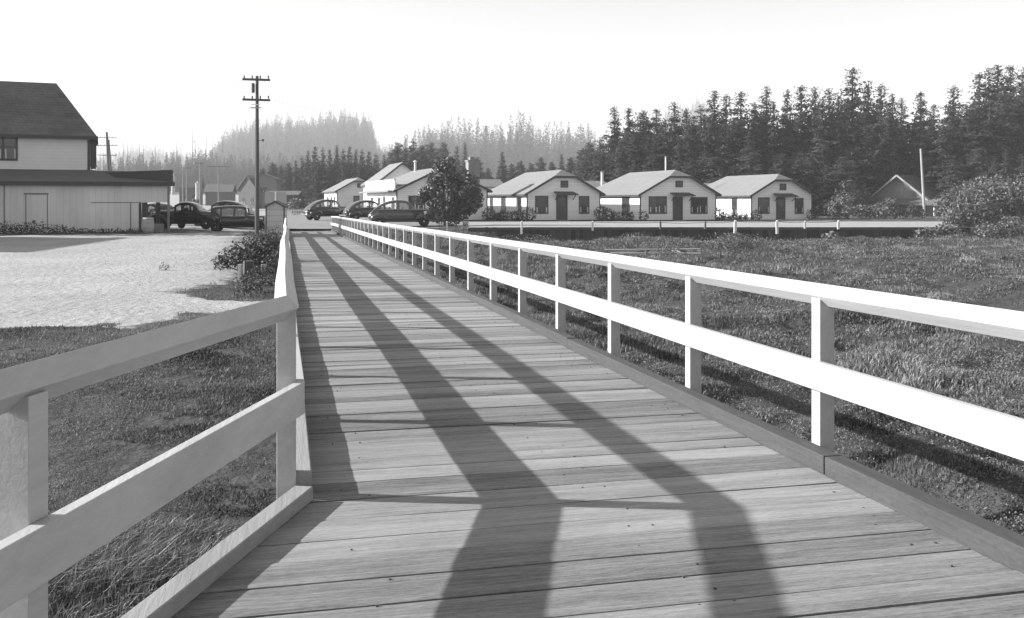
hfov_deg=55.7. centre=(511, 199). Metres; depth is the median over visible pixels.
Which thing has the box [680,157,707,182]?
tree
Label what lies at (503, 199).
window
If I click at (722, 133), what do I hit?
conifer
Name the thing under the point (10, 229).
weeds
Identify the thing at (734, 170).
conifer
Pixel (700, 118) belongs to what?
conifer
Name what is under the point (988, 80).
conifer
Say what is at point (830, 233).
shrub
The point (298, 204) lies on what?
garden shrub
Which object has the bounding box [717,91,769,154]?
conifer
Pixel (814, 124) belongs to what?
conifer
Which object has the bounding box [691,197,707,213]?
window
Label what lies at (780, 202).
door
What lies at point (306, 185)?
conifer
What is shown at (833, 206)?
shrub
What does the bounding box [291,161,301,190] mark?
conifer
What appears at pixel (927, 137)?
conifer
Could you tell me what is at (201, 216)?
coupe
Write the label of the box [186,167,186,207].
utility pole
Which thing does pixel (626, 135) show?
conifer
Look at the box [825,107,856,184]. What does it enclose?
conifer
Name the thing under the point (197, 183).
white pillar
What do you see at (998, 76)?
conifer
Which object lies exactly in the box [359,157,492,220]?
house
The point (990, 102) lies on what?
conifer
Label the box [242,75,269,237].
utility pole
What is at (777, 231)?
guard post
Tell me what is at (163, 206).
coupe
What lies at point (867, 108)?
conifer
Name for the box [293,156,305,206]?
conifer
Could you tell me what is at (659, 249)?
driftwood log
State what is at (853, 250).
marsh scrub
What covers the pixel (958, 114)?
conifer
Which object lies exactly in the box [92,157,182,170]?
coast range
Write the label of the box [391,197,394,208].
window
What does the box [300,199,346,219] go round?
sedan
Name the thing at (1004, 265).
marsh grass
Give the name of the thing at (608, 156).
conifer
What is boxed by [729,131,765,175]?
conifer
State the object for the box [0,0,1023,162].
sky
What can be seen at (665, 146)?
conifer
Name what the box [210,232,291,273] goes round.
bush
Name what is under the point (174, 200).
road
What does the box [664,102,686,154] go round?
conifer
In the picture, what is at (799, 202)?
window
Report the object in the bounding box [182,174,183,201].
utility pole
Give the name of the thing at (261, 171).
conifer
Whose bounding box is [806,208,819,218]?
round shrub
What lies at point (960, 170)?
conifer
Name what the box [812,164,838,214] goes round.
conifer
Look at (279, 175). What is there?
conifer
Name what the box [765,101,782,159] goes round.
conifer
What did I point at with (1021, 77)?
conifer
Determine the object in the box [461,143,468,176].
conifer
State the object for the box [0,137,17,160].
window
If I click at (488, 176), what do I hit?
conifer
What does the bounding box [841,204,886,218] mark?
shrub
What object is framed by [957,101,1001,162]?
conifer
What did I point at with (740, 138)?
conifer
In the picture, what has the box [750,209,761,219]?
round shrub
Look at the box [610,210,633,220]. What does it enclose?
hedge
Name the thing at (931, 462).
marsh grass
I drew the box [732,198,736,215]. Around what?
window
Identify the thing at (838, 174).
broadleaf tree
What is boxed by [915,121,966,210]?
conifer
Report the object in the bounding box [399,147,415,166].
conifer
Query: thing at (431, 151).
conifer
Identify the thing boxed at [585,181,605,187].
cottage
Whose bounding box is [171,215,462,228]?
street
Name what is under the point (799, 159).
conifer
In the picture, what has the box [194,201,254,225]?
sedan
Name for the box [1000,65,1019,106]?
conifer
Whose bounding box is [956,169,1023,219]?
shrub
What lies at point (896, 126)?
conifer
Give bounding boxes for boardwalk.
[120,230,1023,617]
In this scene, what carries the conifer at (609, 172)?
on the ground at (80, 279)
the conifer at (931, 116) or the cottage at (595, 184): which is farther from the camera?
the conifer at (931, 116)
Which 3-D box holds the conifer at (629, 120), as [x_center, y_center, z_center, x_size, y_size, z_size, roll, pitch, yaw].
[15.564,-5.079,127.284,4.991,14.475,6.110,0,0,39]
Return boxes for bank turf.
[0,315,276,617]
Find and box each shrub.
[286,198,305,214]
[305,198,322,205]
[481,207,496,220]
[495,212,505,220]
[521,207,536,220]
[593,205,608,220]
[602,208,614,220]
[638,210,648,220]
[714,207,725,219]
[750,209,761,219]
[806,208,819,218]
[821,230,843,239]
[822,193,857,217]
[834,178,872,216]
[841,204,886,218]
[874,197,910,218]
[900,204,926,218]
[912,223,962,237]
[931,173,1023,226]
[934,175,993,217]
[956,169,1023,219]
[973,215,1023,238]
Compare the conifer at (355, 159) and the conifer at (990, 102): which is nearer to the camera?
the conifer at (990, 102)
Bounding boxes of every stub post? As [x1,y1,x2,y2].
[238,264,242,280]
[243,261,254,275]
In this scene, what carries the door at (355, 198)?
in the cottage at (345, 192)
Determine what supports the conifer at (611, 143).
on the ground at (80, 279)
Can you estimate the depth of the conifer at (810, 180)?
107.54 m
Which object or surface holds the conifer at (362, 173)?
on the ground at (80, 279)
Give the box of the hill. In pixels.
[226,137,370,169]
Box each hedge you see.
[488,210,522,220]
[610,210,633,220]
[718,212,747,218]
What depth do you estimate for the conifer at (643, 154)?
119.10 m
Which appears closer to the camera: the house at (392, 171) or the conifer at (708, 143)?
the house at (392, 171)
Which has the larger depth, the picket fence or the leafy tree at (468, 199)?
the picket fence
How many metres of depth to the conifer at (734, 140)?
119.12 m
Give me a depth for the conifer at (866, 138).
119.59 m
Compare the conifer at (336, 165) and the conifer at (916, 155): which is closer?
the conifer at (916, 155)
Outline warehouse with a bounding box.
[0,81,174,232]
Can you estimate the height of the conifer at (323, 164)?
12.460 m
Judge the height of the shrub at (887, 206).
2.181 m
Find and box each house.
[178,175,203,204]
[204,184,236,205]
[236,175,262,208]
[251,174,281,208]
[267,191,304,209]
[359,157,492,220]
[360,162,413,206]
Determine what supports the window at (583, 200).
in the cottage at (557, 195)
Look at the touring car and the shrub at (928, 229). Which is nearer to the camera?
the touring car
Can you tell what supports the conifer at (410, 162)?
on the ground at (80, 279)
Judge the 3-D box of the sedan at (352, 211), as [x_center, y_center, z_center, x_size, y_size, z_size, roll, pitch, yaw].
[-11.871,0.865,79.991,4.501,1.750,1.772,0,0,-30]
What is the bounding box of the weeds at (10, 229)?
[0,220,38,233]
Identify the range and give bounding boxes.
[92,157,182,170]
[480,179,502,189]
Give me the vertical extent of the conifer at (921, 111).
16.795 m
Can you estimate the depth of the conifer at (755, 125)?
121.06 m
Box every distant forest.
[91,148,327,194]
[96,143,207,170]
[206,109,391,170]
[376,110,606,178]
[649,95,718,136]
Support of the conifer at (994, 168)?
on the ground at (80, 279)
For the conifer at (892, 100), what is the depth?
141.71 m
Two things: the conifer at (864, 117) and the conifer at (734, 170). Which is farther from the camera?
the conifer at (864, 117)
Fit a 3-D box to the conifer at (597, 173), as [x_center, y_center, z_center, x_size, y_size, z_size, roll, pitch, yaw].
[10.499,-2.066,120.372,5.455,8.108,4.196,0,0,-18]
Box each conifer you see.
[259,168,266,175]
[267,162,280,175]
[275,165,285,190]
[281,162,293,190]
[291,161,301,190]
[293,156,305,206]
[299,151,312,202]
[303,147,319,202]
[307,162,325,199]
[310,147,327,199]
[318,163,340,198]
[326,150,333,173]
[331,145,341,184]
[337,162,352,182]
[339,149,346,173]
[345,147,356,176]
[351,166,369,180]
[352,150,358,170]
[353,148,369,175]
[366,151,372,177]
[367,152,380,176]
[380,155,386,169]
[382,142,404,168]
[382,152,393,167]
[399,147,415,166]
[401,138,423,169]
[415,145,434,169]
[424,143,442,166]
[435,142,455,170]
[450,146,462,174]
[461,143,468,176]
[475,157,485,178]
[482,168,493,178]
[496,151,509,182]
[504,163,515,182]
[509,161,526,179]
[526,163,536,172]
[535,157,546,171]
[547,161,558,170]
[559,154,564,169]
[560,157,576,173]
[570,150,584,175]
[573,141,596,180]
[581,137,612,180]
[589,152,607,180]
[592,106,623,163]
[602,154,611,174]
[603,148,626,181]
[606,167,627,182]
[609,141,627,180]
[611,130,634,174]
[617,107,638,151]
[622,164,641,174]
[623,109,656,159]
[624,128,648,172]
[636,140,649,168]
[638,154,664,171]
[641,135,659,162]
[649,108,663,140]
[650,119,675,169]
[650,121,675,169]
[650,134,664,167]
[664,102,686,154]
[667,115,703,168]
[668,136,690,171]
[670,108,698,149]
[672,162,681,170]
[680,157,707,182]
[684,115,705,170]
[693,105,707,140]
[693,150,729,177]
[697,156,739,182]
[699,90,726,149]
[700,123,721,160]
[711,119,744,172]
[715,125,725,156]
[716,94,736,144]
[716,124,738,170]
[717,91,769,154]
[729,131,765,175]
[730,166,739,175]
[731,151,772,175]
[733,119,748,167]
[746,102,762,133]
[746,108,773,166]
[755,86,777,144]
[756,113,774,172]
[756,116,773,162]
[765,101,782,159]
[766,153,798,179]
[770,114,797,166]
[781,89,795,142]
[781,121,814,210]
[785,85,821,165]
[788,151,817,199]
[789,156,827,202]
[798,115,818,163]
[799,87,829,213]
[803,103,832,213]
[804,97,836,214]
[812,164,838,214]
[819,88,843,126]
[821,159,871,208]
[824,112,883,214]
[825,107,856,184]
[827,108,836,161]
[828,92,850,135]
[835,160,869,215]
[838,67,885,136]
[848,81,881,144]
[852,111,863,153]
[852,111,876,174]
[856,125,877,199]
[859,99,904,185]
[867,103,911,192]
[869,83,893,137]
[870,121,905,185]
[889,93,903,132]
[894,119,905,159]
[895,97,912,159]
[904,120,942,189]
[905,122,920,174]
[907,91,938,153]
[914,118,939,179]
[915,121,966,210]
[917,126,933,173]
[923,104,941,136]
[930,106,966,171]
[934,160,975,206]
[935,85,966,143]
[942,161,981,213]
[948,107,966,140]
[954,109,993,193]
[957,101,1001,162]
[959,103,1003,176]
[961,101,973,123]
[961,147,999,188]
[963,72,995,127]
[980,97,1018,160]
[983,65,1017,123]
[983,67,996,104]
[983,151,1023,212]
[984,86,1023,173]
[987,157,1004,188]
[988,93,1023,163]
[992,93,1023,159]
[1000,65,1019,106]
[1004,103,1023,158]
[1008,81,1023,165]
[1011,67,1023,120]
[1013,154,1023,212]
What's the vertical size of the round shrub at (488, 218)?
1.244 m
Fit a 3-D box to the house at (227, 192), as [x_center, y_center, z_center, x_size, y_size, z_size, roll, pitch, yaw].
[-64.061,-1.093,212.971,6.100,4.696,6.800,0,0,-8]
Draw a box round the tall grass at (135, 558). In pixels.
[48,508,248,617]
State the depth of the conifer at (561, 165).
174.93 m
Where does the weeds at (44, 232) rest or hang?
on the ground at (80, 279)
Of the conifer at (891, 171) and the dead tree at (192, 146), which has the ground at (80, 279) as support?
the conifer at (891, 171)
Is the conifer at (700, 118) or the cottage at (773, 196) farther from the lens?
the conifer at (700, 118)
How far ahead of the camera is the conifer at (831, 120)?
122.55 m
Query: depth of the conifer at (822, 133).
116.71 m
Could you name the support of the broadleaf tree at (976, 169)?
on the ground at (80, 279)
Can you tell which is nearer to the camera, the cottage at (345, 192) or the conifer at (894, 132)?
the conifer at (894, 132)
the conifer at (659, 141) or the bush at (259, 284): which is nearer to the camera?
the bush at (259, 284)
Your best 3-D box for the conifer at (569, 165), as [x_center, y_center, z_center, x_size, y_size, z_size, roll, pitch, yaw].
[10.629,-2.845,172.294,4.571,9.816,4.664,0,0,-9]
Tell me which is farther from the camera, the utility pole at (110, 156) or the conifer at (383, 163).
the conifer at (383, 163)
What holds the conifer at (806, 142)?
on the ground at (80, 279)
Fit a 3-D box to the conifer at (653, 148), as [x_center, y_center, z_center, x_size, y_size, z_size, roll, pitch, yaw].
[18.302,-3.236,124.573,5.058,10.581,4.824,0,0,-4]
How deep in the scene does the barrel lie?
48.25 m
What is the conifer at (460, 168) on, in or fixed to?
on the ground at (80, 279)
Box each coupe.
[148,203,185,228]
[149,202,223,228]
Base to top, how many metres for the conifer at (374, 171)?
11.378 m
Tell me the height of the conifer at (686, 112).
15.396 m
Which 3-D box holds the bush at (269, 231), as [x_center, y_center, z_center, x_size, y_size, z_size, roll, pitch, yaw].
[-11.706,1.676,45.961,2.302,1.232,1.973,0,0,39]
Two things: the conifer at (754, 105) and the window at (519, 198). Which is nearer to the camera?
the window at (519, 198)
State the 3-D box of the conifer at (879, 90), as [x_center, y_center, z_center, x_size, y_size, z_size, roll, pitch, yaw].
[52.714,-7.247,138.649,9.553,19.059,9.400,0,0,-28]
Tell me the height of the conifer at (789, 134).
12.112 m
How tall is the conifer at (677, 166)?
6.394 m
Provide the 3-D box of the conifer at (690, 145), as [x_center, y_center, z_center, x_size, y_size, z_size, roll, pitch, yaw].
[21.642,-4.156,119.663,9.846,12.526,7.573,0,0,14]
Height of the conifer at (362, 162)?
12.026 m
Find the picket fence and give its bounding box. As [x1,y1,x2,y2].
[287,209,303,214]
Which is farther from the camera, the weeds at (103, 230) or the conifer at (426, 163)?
the conifer at (426, 163)
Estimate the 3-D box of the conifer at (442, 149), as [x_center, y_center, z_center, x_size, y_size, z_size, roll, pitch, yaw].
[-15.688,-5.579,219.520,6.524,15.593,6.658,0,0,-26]
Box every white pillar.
[171,174,174,194]
[195,181,199,198]
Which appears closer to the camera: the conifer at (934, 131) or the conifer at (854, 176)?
the conifer at (854, 176)
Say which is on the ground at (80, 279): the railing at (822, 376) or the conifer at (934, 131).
the conifer at (934, 131)
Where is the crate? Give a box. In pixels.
[154,224,162,231]
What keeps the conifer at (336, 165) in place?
on the ground at (80, 279)
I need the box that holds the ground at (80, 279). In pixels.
[0,195,1023,617]
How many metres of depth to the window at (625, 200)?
84.17 m
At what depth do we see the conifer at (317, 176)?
164.61 m
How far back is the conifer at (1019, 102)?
121.13 m
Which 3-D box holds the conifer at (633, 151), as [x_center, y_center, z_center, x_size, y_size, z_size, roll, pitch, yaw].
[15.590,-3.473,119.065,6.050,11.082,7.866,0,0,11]
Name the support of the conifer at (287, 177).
on the ground at (80, 279)
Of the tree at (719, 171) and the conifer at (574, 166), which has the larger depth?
the conifer at (574, 166)
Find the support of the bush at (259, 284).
on the ground at (80, 279)
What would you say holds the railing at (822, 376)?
attached to the boardwalk
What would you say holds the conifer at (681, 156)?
on the ground at (80, 279)
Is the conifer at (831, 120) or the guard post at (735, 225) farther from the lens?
the conifer at (831, 120)
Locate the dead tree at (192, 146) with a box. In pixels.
[192,128,194,164]
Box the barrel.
[141,217,153,232]
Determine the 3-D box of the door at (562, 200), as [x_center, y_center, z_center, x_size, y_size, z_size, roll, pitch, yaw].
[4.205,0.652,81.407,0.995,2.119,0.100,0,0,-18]
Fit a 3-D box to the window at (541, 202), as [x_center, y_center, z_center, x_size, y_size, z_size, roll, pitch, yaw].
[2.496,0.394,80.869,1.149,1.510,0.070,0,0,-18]
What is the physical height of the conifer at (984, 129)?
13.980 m
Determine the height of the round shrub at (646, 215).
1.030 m
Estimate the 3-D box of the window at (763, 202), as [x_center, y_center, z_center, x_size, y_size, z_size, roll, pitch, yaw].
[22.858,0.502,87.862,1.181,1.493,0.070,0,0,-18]
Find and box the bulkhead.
[468,227,969,241]
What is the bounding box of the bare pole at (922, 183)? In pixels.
[920,149,925,216]
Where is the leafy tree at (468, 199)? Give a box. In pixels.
[412,155,484,226]
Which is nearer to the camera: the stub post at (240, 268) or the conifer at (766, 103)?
the stub post at (240, 268)
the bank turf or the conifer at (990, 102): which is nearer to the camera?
the bank turf
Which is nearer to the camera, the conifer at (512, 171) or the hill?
the conifer at (512, 171)
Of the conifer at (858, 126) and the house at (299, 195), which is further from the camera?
the house at (299, 195)
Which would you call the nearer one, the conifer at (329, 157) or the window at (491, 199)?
the window at (491, 199)
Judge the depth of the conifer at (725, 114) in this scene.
139.19 m
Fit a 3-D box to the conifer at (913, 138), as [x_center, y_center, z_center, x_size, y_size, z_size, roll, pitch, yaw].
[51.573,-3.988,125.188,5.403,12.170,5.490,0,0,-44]
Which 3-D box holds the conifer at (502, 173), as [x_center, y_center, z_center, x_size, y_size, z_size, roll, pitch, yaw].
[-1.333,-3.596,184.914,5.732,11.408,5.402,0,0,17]
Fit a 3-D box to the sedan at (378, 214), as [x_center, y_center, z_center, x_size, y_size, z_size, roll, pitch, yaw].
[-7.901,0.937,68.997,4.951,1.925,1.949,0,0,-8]
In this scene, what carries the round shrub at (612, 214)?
on the ground at (80, 279)
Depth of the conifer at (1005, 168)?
110.57 m
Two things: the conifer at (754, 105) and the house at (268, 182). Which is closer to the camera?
the conifer at (754, 105)
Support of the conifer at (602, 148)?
on the ground at (80, 279)
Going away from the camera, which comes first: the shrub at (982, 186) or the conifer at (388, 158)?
the shrub at (982, 186)
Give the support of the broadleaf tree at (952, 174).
on the ground at (80, 279)
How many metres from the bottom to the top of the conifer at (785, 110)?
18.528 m
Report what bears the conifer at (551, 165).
on the ground at (80, 279)
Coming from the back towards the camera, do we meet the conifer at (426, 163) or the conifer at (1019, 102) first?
the conifer at (426, 163)
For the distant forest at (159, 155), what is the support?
on the coast range at (134, 162)
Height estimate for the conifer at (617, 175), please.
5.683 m
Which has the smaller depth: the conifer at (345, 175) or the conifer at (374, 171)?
the conifer at (345, 175)
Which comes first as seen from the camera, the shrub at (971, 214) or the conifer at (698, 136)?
the shrub at (971, 214)
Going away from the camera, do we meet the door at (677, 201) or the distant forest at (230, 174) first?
the door at (677, 201)
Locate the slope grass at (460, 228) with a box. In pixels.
[344,220,486,249]
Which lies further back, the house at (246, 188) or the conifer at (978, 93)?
the house at (246, 188)
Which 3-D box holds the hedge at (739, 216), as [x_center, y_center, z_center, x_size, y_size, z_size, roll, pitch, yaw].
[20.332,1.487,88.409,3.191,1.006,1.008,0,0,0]
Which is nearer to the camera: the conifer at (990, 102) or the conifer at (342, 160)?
the conifer at (990, 102)
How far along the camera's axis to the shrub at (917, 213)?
91.77 m
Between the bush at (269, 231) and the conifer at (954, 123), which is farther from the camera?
the conifer at (954, 123)
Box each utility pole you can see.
[97,132,116,170]
[108,140,111,170]
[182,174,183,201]
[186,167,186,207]
[196,162,203,204]
[207,165,228,205]
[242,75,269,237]
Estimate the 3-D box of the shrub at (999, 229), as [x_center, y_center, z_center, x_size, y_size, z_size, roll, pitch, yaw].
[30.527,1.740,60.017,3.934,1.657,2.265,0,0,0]
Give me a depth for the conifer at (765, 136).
120.66 m
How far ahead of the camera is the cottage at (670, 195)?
82.96 m
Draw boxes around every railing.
[0,218,304,617]
[331,216,1023,460]
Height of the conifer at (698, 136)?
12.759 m
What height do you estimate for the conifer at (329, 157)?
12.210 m
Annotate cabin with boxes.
[863,175,948,215]
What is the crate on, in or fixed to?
on the ground at (80, 279)
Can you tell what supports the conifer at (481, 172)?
on the ground at (80, 279)
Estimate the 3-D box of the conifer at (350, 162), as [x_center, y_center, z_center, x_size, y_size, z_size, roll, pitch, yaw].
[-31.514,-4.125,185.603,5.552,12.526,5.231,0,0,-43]
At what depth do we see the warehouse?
50.58 m
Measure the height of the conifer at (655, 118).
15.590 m
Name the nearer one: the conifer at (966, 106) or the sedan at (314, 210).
the sedan at (314, 210)
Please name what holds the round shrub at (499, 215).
on the ground at (80, 279)
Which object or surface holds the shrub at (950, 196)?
on the ground at (80, 279)
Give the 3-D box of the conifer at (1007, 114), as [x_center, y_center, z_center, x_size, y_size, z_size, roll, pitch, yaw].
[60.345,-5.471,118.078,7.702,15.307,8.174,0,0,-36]
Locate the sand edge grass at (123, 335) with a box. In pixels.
[0,251,278,344]
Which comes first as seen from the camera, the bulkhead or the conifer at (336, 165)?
the bulkhead
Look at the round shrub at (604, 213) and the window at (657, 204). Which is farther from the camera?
the window at (657, 204)
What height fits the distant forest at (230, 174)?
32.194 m
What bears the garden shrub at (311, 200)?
on the ground at (80, 279)
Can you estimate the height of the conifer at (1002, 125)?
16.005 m
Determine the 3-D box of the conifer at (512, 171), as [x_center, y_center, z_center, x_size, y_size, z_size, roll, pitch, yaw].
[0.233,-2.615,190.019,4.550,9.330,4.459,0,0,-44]
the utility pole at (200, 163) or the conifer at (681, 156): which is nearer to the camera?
the conifer at (681, 156)
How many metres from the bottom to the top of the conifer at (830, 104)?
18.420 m
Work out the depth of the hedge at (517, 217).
81.51 m
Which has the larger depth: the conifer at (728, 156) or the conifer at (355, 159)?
the conifer at (355, 159)
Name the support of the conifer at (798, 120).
on the ground at (80, 279)
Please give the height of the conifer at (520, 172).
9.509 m
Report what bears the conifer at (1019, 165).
on the ground at (80, 279)
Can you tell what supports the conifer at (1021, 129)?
on the ground at (80, 279)
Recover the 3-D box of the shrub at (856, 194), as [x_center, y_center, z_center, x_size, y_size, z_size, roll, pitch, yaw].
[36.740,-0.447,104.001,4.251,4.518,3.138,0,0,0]
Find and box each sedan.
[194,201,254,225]
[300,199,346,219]
[339,200,387,218]
[366,200,434,226]
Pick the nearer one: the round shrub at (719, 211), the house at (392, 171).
the round shrub at (719, 211)
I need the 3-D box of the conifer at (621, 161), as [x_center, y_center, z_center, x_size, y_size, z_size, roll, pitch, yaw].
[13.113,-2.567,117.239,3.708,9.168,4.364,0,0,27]
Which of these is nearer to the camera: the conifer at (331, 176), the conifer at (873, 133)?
the conifer at (873, 133)
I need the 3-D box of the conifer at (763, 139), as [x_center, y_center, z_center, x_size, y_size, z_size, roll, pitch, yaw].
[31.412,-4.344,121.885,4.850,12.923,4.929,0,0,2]
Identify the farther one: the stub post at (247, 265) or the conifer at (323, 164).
the conifer at (323, 164)
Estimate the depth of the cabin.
112.21 m
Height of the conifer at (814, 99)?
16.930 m
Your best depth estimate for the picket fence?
112.00 m
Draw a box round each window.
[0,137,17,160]
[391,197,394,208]
[408,196,424,208]
[490,198,492,210]
[501,197,505,211]
[517,197,521,211]
[535,196,547,213]
[579,196,588,213]
[622,197,629,214]
[649,196,666,213]
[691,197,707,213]
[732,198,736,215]
[758,197,769,213]
[795,198,803,213]
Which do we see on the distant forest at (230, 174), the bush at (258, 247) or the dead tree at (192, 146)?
the dead tree at (192, 146)
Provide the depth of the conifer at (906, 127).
128.14 m
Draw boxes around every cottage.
[321,178,364,206]
[488,170,605,220]
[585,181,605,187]
[597,170,721,220]
[707,174,817,219]
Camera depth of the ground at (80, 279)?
18.24 m
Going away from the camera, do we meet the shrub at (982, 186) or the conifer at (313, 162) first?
the shrub at (982, 186)
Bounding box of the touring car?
[210,206,264,230]
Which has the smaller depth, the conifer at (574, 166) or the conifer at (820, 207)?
the conifer at (820, 207)
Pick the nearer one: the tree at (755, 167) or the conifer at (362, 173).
the tree at (755, 167)
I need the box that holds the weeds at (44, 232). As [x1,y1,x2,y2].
[31,219,66,233]
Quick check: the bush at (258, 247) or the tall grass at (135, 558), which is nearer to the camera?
the tall grass at (135, 558)
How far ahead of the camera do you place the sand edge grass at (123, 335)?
14.28 m
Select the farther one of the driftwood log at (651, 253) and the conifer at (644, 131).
the conifer at (644, 131)
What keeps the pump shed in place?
on the ground at (80, 279)
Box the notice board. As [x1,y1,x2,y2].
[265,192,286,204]
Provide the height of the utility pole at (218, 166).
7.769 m
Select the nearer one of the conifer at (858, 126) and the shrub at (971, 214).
the shrub at (971, 214)
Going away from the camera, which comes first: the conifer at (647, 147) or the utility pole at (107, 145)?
the conifer at (647, 147)
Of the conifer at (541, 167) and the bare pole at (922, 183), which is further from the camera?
the conifer at (541, 167)
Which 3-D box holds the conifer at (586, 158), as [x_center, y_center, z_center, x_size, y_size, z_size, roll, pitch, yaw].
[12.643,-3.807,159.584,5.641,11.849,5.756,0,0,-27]
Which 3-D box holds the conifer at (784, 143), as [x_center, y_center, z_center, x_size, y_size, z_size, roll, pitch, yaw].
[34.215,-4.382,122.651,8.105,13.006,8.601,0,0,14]
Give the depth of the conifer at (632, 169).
108.73 m
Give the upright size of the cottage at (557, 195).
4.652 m
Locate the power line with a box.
[270,99,579,144]
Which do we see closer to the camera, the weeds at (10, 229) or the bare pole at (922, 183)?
the weeds at (10, 229)
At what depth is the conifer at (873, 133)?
120.32 m
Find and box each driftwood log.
[605,248,700,249]
[610,252,700,253]
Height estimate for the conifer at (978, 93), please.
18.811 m
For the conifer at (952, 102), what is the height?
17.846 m
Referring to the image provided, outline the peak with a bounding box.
[655,110,705,138]
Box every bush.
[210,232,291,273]
[232,250,279,297]
[242,224,289,245]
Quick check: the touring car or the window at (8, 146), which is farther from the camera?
the touring car
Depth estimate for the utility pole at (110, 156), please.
151.88 m
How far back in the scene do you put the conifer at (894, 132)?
117.62 m
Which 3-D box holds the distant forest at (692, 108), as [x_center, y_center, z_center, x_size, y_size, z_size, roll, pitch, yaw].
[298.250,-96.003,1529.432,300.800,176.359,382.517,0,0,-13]
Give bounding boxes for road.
[148,196,321,209]
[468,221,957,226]
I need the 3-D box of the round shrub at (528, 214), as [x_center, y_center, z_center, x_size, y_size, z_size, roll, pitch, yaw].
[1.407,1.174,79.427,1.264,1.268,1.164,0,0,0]
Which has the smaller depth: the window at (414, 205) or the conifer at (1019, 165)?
the window at (414, 205)
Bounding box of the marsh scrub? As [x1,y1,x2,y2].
[455,227,1023,440]
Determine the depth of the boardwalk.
4.73 m
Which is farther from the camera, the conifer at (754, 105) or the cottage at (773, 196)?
the conifer at (754, 105)
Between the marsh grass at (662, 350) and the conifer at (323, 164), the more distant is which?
the conifer at (323, 164)
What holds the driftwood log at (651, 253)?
on the ground at (80, 279)
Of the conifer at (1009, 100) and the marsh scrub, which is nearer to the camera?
the marsh scrub
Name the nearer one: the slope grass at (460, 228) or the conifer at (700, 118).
the slope grass at (460, 228)
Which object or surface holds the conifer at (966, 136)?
on the ground at (80, 279)
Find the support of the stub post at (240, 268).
on the ground at (80, 279)
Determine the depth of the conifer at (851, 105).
137.48 m
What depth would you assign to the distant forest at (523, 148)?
765.61 m
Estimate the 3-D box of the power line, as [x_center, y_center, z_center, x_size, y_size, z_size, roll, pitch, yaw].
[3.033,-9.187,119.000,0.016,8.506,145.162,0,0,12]
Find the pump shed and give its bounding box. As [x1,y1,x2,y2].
[264,192,288,233]
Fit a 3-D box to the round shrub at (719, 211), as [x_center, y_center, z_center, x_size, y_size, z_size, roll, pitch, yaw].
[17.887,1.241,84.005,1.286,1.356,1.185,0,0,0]
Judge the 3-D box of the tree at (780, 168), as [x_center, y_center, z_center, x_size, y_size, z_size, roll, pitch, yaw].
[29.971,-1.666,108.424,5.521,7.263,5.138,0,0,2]
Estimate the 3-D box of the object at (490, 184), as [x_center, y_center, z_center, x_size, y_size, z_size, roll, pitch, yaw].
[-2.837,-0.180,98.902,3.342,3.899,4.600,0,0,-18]
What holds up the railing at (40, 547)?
on the boardwalk
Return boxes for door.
[353,196,358,206]
[556,195,567,219]
[673,197,682,219]
[776,197,784,218]
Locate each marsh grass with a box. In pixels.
[346,230,1023,290]
[455,270,1023,425]
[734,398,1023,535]
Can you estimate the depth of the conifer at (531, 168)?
174.58 m
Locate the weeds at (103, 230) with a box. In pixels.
[64,226,141,232]
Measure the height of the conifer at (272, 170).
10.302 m
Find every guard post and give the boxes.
[734,220,736,233]
[776,220,778,233]
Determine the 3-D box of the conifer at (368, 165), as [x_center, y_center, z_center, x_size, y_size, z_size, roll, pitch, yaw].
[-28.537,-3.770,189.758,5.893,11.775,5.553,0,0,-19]
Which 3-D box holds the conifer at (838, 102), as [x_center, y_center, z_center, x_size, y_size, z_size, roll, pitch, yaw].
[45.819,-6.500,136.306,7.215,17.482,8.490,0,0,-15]
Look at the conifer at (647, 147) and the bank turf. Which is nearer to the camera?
the bank turf
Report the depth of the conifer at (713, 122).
130.22 m
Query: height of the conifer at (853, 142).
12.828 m
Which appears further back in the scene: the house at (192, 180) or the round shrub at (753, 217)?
the house at (192, 180)
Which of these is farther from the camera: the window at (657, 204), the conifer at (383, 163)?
the conifer at (383, 163)
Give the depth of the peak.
1653.59 m

